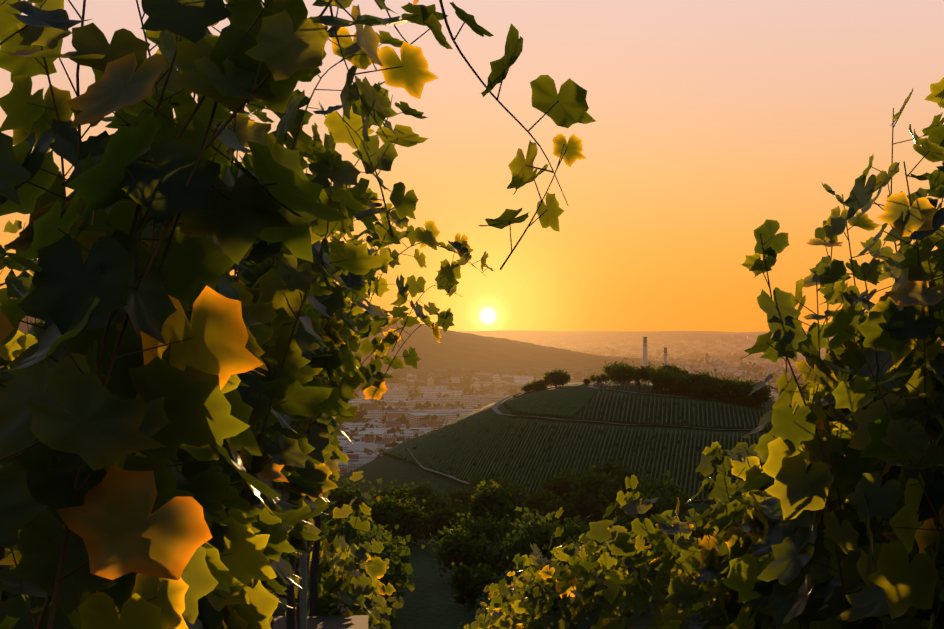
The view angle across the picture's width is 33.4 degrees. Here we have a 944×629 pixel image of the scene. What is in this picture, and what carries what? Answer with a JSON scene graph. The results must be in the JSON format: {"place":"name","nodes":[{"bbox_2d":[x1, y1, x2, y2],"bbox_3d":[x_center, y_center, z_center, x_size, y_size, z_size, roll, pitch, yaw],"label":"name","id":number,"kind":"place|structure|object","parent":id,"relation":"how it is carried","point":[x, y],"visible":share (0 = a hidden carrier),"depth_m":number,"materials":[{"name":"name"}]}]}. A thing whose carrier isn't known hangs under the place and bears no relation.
{"place":"outdoors","nodes":[
{"label":"outdoors","id":0,"kind":"place"},
{"bbox_2d":[273,615,367,628],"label":"vineyard terrace wall","id":1,"kind":"structure","parent":0,"point":[340,622],"depth_m":9.27,"materials":[{"name":"beige stone"}]},
{"bbox_2d":[0,313,825,628],"bbox_3d":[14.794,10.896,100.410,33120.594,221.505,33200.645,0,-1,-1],"label":"ground","id":2,"kind":"structure","parent":0,"point":[428,603],"depth_m":834.52,"materials":[{"name":"brown soil"}]},
{"bbox_2d":[0,358,773,625],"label":"trees","id":3,"kind":"object","parent":2,"relation":"on","point":[481,515],"visible":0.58,"depth_m":513.70,"materials":[{"name":"green plant"}]},
{"bbox_2d":[0,0,943,628],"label":"grapevines","id":4,"kind":"object","parent":2,"relation":"on","point":[144,524],"depth_m":3.01,"materials":[{"name":"green plant"}]},
{"bbox_2d":[504,384,595,418],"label":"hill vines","id":5,"kind":"object","parent":2,"relation":"on","point":[568,402],"visible":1,"depth_m":859.85,"materials":[{"name":"green plant"}]},
{"bbox_2d":[382,412,774,501],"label":"vineyard","id":6,"kind":"object","parent":2,"relation":"on","point":[447,450],"visible":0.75,"depth_m":757.61,"materials":[{"name":"green plant"}]},
{"bbox_2d":[336,346,825,458],"bbox_3d":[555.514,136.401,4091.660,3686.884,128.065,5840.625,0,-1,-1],"label":"city trees","id":7,"kind":"object","parent":2,"relation":"on","point":[360,414],"visible":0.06,"depth_m":3256.49,"materials":[{"name":"green plant"}]},
{"bbox_2d":[597,382,673,395],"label":"vineyard rows","id":8,"kind":"object","parent":2,"relation":"on","point":[633,388],"visible":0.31,"depth_m":871.94,"materials":[{"name":"green plant"}]},
{"bbox_2d":[332,335,943,475],"bbox_3d":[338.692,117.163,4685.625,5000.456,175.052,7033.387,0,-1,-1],"label":"city buildings","id":9,"kind":"structure","parent":2,"relation":"on","point":[396,396],"depth_m":3108.32,"materials":[{"name":"beige concrete"}]},
{"bbox_2d":[575,390,772,430],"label":"vineyard rows","id":10,"kind":"object","parent":2,"relation":"on","point":[627,412],"visible":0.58,"depth_m":790.43,"materials":[{"name":"green plant"}]},
{"bbox_2d":[643,337,716,380],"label":"towers","id":11,"kind":"structure","parent":2,"relation":"on","point":[665,354],"depth_m":3003.10,"materials":[{"name":"concrete"}]},
{"bbox_2d":[0,0,943,331],"label":"sky","id":12,"kind":"structure","parent":0,"point":[716,120],"materials":[{"name":"orange"}]},
{"bbox_2d":[402,444,712,500],"bbox_3d":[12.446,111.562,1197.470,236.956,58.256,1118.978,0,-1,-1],"label":"road","id":13,"kind":"structure","parent":0,"point":[448,475],"depth_m":763.34,"materials":[{"name":"grey asphalt"}]},
{"bbox_2d":[492,386,767,430],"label":"hill path","id":14,"kind":"structure","parent":0,"point":[495,407],"depth_m":861.07,"materials":[{"name":"beige soil"}]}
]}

